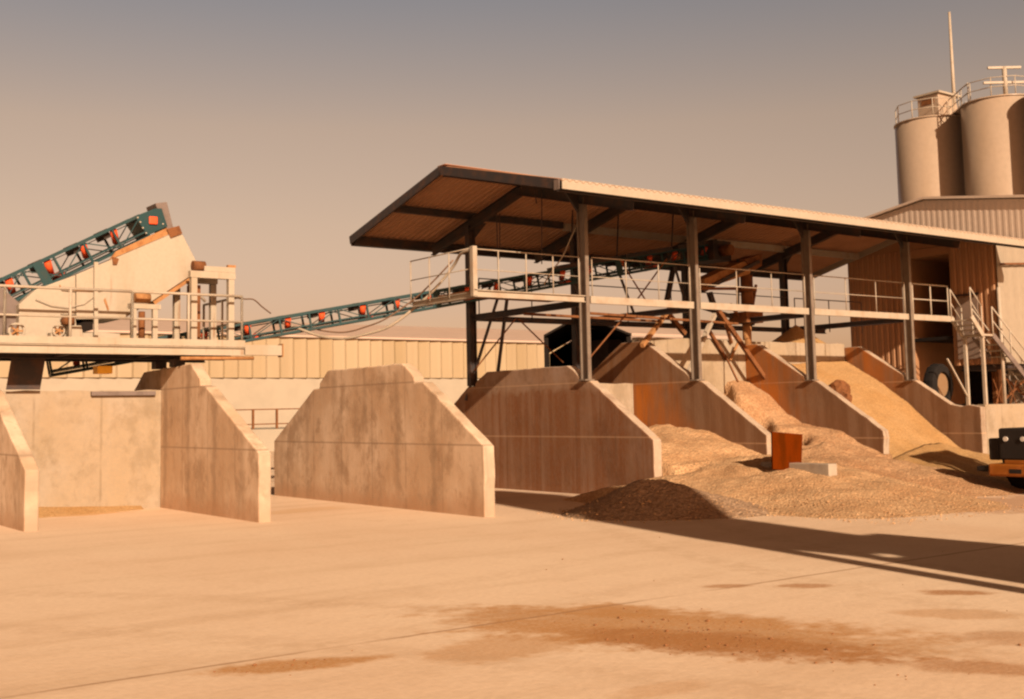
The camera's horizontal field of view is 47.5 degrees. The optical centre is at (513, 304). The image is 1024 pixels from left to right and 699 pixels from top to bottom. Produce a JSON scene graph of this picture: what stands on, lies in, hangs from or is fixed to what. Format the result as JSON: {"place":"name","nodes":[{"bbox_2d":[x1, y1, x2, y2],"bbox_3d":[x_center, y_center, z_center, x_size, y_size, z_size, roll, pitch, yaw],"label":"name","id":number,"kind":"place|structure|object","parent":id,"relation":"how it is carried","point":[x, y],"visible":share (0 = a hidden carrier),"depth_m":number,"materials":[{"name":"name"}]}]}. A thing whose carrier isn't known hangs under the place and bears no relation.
{"place":"outdoors","nodes":[
{"label":"outdoors","id":0,"kind":"place"},
{"bbox_2d":[0,318,682,427],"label":"long hall","id":1,"kind":"structure","parent":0,"point":[293,377],"depth_m":92.66,"materials":[{"name":"beige metal"}]},
{"bbox_2d":[274,364,494,516],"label":"partition wall","id":2,"kind":"structure","parent":0,"point":[403,436],"depth_m":21.67,"materials":[{"name":"concrete"}]},
{"bbox_2d":[0,451,1023,698],"bbox_3d":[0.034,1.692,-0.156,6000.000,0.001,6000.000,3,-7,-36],"label":"ground","id":3,"kind":"structure","parent":0,"point":[366,601],"depth_m":10.29,"materials":[{"name":"concrete"}]},
{"bbox_2d":[0,390,38,531],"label":"partition wall","id":4,"kind":"structure","parent":3,"relation":"on","point":[19,490],"depth_m":18.77,"materials":[{"name":"concrete"}]},
{"bbox_2d":[2,390,160,508],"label":"back wall","id":5,"kind":"structure","parent":3,"relation":"on","point":[86,448],"depth_m":21.88,"materials":[{"name":"concrete"}]},
{"bbox_2d":[91,391,155,395],"bbox_3d":[-7.466,1.695,22.264,1.220,0.080,0.080,3,-7,-36],"label":"timber board","id":6,"kind":"object","parent":5,"relation":"attached to","point":[112,393],"visible":1,"depth_m":22.20,"materials":[{"name":"wood"}]},
{"bbox_2d":[0,284,283,389],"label":"steel platform","id":7,"kind":"structure","parent":5,"relation":"on","point":[27,363],"depth_m":21.33,"materials":[{"name":"beige paint"}]},
{"bbox_2d":[6,322,24,343],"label":"belt drive","id":8,"kind":"structure","parent":7,"relation":"on","point":[16,330],"depth_m":20.47,"materials":[{"name":"beige paint"}]},
{"bbox_2d":[47,324,64,336],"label":"belt drive","id":9,"kind":"structure","parent":7,"relation":"on","point":[57,332],"depth_m":20.89,"materials":[{"name":"beige paint"}]},
{"bbox_2d":[60,313,83,336],"bbox_3d":[-8.045,0.407,21.162,0.380,0.482,0.300,3,-7,-36],"label":"gearbox","id":10,"kind":"object","parent":7,"relation":"on","point":[77,331],"visible":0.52,"depth_m":21.07,"materials":[{"name":"beige paint"}]},
{"bbox_2d":[0,202,172,300],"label":"belt conveyor","id":11,"kind":"object","parent":7,"relation":"on","point":[155,218],"visible":0.9,"depth_m":22.20,"materials":[{"name":"teal metal"}]},
{"bbox_2d":[0,226,195,344],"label":"feed hopper","id":12,"kind":"object","parent":7,"relation":"on","point":[158,261],"visible":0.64,"depth_m":21.86,"materials":[{"name":"beige paint"}]},
{"bbox_2d":[93,366,112,373],"bbox_3d":[-7.710,1.222,21.822,0.273,0.142,0.300,3,-7,-36],"label":"yellow box","id":13,"kind":"object","parent":7,"relation":"hanging from","point":[102,369],"visible":1,"depth_m":21.71,"materials":[{"name":"paint"}]},
{"bbox_2d":[128,293,160,345],"bbox_3d":[-6.940,0.283,21.800,0.590,1.001,0.200,3,-7,-36],"label":"vibrator frame","id":14,"kind":"object","parent":7,"relation":"on","point":[143,298],"visible":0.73,"depth_m":21.76,"materials":[{"name":"beige paint"}]},
{"bbox_2d":[172,261,235,346],"bbox_3d":[-6.116,0.033,22.942,0.930,1.676,1.030,3,-7,-36],"label":"portal frame","id":15,"kind":"object","parent":7,"relation":"on","point":[200,272],"visible":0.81,"depth_m":22.74,"materials":[{"name":"beige paint"}]},
{"bbox_2d":[239,298,270,313],"bbox_3d":[-5.426,-0.029,23.980,0.076,0.254,2.246,-2,-5,8],"label":"platform cable","id":16,"kind":"object","parent":7,"relation":"hanging from","point":[257,302],"visible":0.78,"depth_m":24.28,"materials":[{"name":"grey metal"}]},
{"bbox_2d":[39,506,142,517],"bbox_3d":[-8.025,3.761,21.285,2.640,0.269,0.750,3,-7,-36],"label":"sand strip","id":17,"kind":"object","parent":3,"relation":"on","point":[52,511],"visible":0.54,"depth_m":21.48,"materials":[{"name":"beige sand"}]},
{"bbox_2d":[134,364,270,522],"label":"partition wall","id":18,"kind":"structure","parent":3,"relation":"on","point":[215,456],"depth_m":20.85,"materials":[{"name":"concrete"}]},
{"bbox_2d":[251,427,284,450],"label":"loading dock","id":19,"kind":"object","parent":3,"relation":"on","point":[267,436],"depth_m":58.43,"materials":[{"name":"beige concrete"}]},
{"bbox_2d":[235,408,298,428],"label":"pipe fence","id":20,"kind":"object","parent":19,"relation":"on","point":[276,423],"visible":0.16,"depth_m":59.69,"materials":[{"name":"metal"}]},
{"bbox_2d":[454,366,661,493],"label":"partition wall","id":21,"kind":"structure","parent":3,"relation":"on","point":[562,429],"depth_m":24.58,"materials":[{"name":"concrete"}]},
{"bbox_2d":[349,164,1023,385],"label":"open shed","id":22,"kind":"structure","parent":21,"relation":"on","point":[444,209],"depth_m":28.04,"materials":[{"name":"metal"}]},
{"bbox_2d":[46,210,734,400],"bbox_3d":[-1.785,-0.168,26.639,16.509,4.724,1.236,2,-6,-27],"label":"belt conveyor","id":23,"kind":"object","parent":22,"relation":"attached to","point":[713,251],"visible":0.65,"depth_m":27.30,"materials":[{"name":"teal metal"}]},
{"bbox_2d":[291,249,468,339],"bbox_3d":[-2.807,-0.144,24.499,4.534,1.712,0.455,-4,-6,25],"label":"sagging hose","id":24,"kind":"object","parent":23,"relation":"hanging from","point":[397,320],"visible":0.9,"depth_m":24.27,"materials":[{"name":"rubber"}]},
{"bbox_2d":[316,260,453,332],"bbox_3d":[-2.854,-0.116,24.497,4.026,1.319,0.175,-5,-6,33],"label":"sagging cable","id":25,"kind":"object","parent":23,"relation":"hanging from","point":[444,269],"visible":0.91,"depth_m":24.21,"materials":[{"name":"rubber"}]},
{"bbox_2d":[543,228,575,284],"bbox_3d":[0.978,-1.035,24.893,0.733,1.213,0.078,-2,-5,8],"label":"looped rope","id":26,"kind":"object","parent":22,"relation":"attached to","point":[561,257],"visible":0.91,"depth_m":24.89,"materials":[{"name":"beige fabric"}]},
{"bbox_2d":[640,254,764,381],"bbox_3d":[4.359,0.267,28.783,5.198,3.380,1.888,4,-7,-45],"label":"aggregate distributor","id":27,"kind":"object","parent":22,"relation":"attached to","point":[718,276],"visible":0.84,"depth_m":29.51,"materials":[{"name":"metal"}]},
{"bbox_2d":[600,383,633,413],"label":"back wall","id":28,"kind":"structure","parent":3,"relation":"on","point":[622,393],"depth_m":27.28,"materials":[{"name":"concrete"}]},
{"bbox_2d":[213,537,1021,684],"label":"scattered clods","id":29,"kind":"object","parent":3,"relation":"on","point":[666,630],"visible":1,"depth_m":8.55,"materials":[{"name":"brown soil"}]},
{"bbox_2d":[561,479,769,520],"bbox_3d":[2.618,3.174,19.197,4.105,0.624,2.978,-1,-5,-3],"label":"dark gravel heap","id":30,"kind":"object","parent":3,"relation":"on","point":[676,498],"visible":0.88,"depth_m":18.50,"materials":[{"name":"gravel"}]},
{"bbox_2d":[592,341,770,454],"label":"partition wall","id":31,"kind":"structure","parent":3,"relation":"on","point":[666,390],"depth_m":26.39,"materials":[{"name":"concrete"}]},
{"bbox_2d":[632,337,745,393],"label":"back wall","id":32,"kind":"structure","parent":3,"relation":"on","point":[717,373],"depth_m":29.12,"materials":[{"name":"concrete"}]},
{"bbox_2d":[537,471,1023,524],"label":"loose stones","id":33,"kind":"object","parent":3,"relation":"on","point":[969,502],"visible":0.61,"depth_m":18.61,"materials":[{"name":"brown gravel"}]},
{"bbox_2d":[563,424,1008,518],"bbox_3d":[3.981,2.980,21.761,4.824,1.426,10.394,3,-7,-36],"label":"gravel heap","id":34,"kind":"object","parent":3,"relation":"on","point":[706,461],"visible":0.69,"depth_m":20.42,"materials":[{"name":"beige gravel"}]},
{"bbox_2d":[771,432,801,469],"bbox_3d":[5.072,2.728,21.600,0.882,0.764,0.050,3,-7,-36],"label":"rusty plate","id":35,"kind":"object","parent":34,"relation":"on","point":[786,449],"visible":0.8,"depth_m":21.53,"materials":[{"name":"orange metal"}]},
{"bbox_2d":[761,462,836,475],"bbox_3d":[5.260,3.088,21.544,0.239,0.327,1.600,3,-7,-36],"label":"concrete block","id":36,"kind":"object","parent":34,"relation":"on","point":[827,469],"depth_m":21.08,"materials":[{"name":"grey concrete"}]},
{"bbox_2d":[752,341,844,363],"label":"back wall","id":37,"kind":"structure","parent":3,"relation":"on","point":[792,352],"depth_m":31.13,"materials":[{"name":"concrete"}]},
{"bbox_2d":[772,325,825,343],"bbox_3d":[6.429,2.172,32.722,3.650,3.138,3.640,3,-7,-36],"label":"sand cone","id":38,"kind":"object","parent":3,"relation":"on","point":[795,333],"visible":0.07,"depth_m":32.37,"materials":[{"name":"beige sand"}]},
{"bbox_2d":[745,344,889,453],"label":"partition wall","id":39,"kind":"structure","parent":3,"relation":"on","point":[786,387],"depth_m":28.13,"materials":[{"name":"concrete"}]},
{"bbox_2d":[724,380,1023,496],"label":"brown gravel heap","id":40,"kind":"object","parent":3,"relation":"on","point":[766,411],"visible":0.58,"depth_m":23.97,"materials":[{"name":"brown gravel"}]},
{"bbox_2d":[792,360,1008,480],"bbox_3d":[9.552,2.643,28.026,7.709,3.026,7.022,3,-7,-36],"label":"yellow sand heap","id":41,"kind":"object","parent":3,"relation":"on","point":[915,436],"visible":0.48,"depth_m":29.23,"materials":[{"name":"yellow sand"}]},
{"bbox_2d":[829,380,850,401],"bbox_3d":[8.132,2.339,29.111,0.572,0.928,1.682,-3,-6,19],"label":"damp sand clump","id":42,"kind":"object","parent":41,"relation":"on","point":[842,388],"visible":0.4,"depth_m":29.43,"materials":[{"name":"sand"}]},
{"bbox_2d":[844,347,987,453],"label":"partition wall","id":43,"kind":"structure","parent":3,"relation":"on","point":[962,427],"depth_m":29.96,"materials":[{"name":"concrete"}]},
{"bbox_2d":[977,427,1023,488],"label":"wheel loader","id":44,"kind":"object","parent":3,"relation":"on","point":[1006,447],"visible":1,"depth_m":21.68,"materials":[{"name":"black paint"}]},
{"bbox_2d":[978,404,1023,453],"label":"retaining wall","id":45,"kind":"structure","parent":3,"relation":"on","point":[998,416],"depth_m":29.38,"materials":[{"name":"concrete"}]},
{"bbox_2d":[0,0,1023,347],"label":"sky","id":46,"kind":"structure","parent":0,"point":[269,132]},
{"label":"raised yard","id":47,"kind":"structure","parent":0,"visible":0},
{"bbox_2d":[544,324,630,366],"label":"dark barn","id":48,"kind":"structure","parent":47,"relation":"on","point":[557,337],"depth_m":43.59,"materials":[{"name":"black metal"}]},
{"bbox_2d":[590,326,733,371],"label":"lean to shed","id":49,"kind":"object","parent":47,"relation":"on","point":[607,347],"visible":0.18,"depth_m":42.44,"materials":[{"name":"beige metal"}]},
{"bbox_2d":[894,97,964,204],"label":"cement silo","id":50,"kind":"object","parent":47,"relation":"on","point":[929,155],"visible":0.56,"depth_m":48.28,"materials":[{"name":"paint"}]},
{"bbox_2d":[913,90,960,116],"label":"filter box","id":51,"kind":"object","parent":50,"relation":"on","point":[936,102],"visible":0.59,"depth_m":49.10,"materials":[{"name":"paint"}]},
{"bbox_2d":[948,12,957,111],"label":"lightning mast","id":52,"kind":"object","parent":50,"relation":"on","point":[952,64],"visible":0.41,"depth_m":49.52,"materials":[{"name":"metal"}]},
{"bbox_2d":[948,83,968,114],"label":"silo walkway","id":53,"kind":"structure","parent":50,"relation":"on","point":[957,112],"depth_m":47.99,"materials":[{"name":"paint"}]},
{"bbox_2d":[848,241,1023,404],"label":"shed","id":54,"kind":"object","parent":47,"relation":"on","point":[991,275],"visible":0.54,"depth_m":34.95,"materials":[{"name":"metal"}]},
{"bbox_2d":[955,296,980,359],"bbox_3d":[12.937,0.659,33.193,0.072,1.770,0.700,3,-7,-36],"label":"door","id":55,"kind":"structure","parent":54,"relation":"in","point":[974,352],"depth_m":33.20,"materials":[{"name":"metal"}]},
{"bbox_2d":[923,364,952,400],"bbox_3d":[11.766,2.219,32.259,1.177,1.177,0.340,4,-7,-42],"label":"spare wheel","id":56,"kind":"object","parent":47,"relation":"on","point":[938,378],"visible":0.73,"depth_m":32.17,"materials":[{"name":"rubber"}]},
{"bbox_2d":[863,195,1023,405],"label":"plant hall","id":57,"kind":"structure","parent":47,"relation":"on","point":[1000,215],"depth_m":37.59,"materials":[{"name":"beige metal"}]},
{"bbox_2d":[946,287,1023,404],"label":"steel staircase","id":58,"kind":"structure","parent":47,"relation":"on","point":[981,344],"depth_m":31.82,"materials":[{"name":"metal"}]},
{"bbox_2d":[959,66,1023,195],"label":"cement silo","id":59,"kind":"object","parent":47,"relation":"on","point":[992,127],"visible":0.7,"depth_m":45.70,"materials":[{"name":"paint"}]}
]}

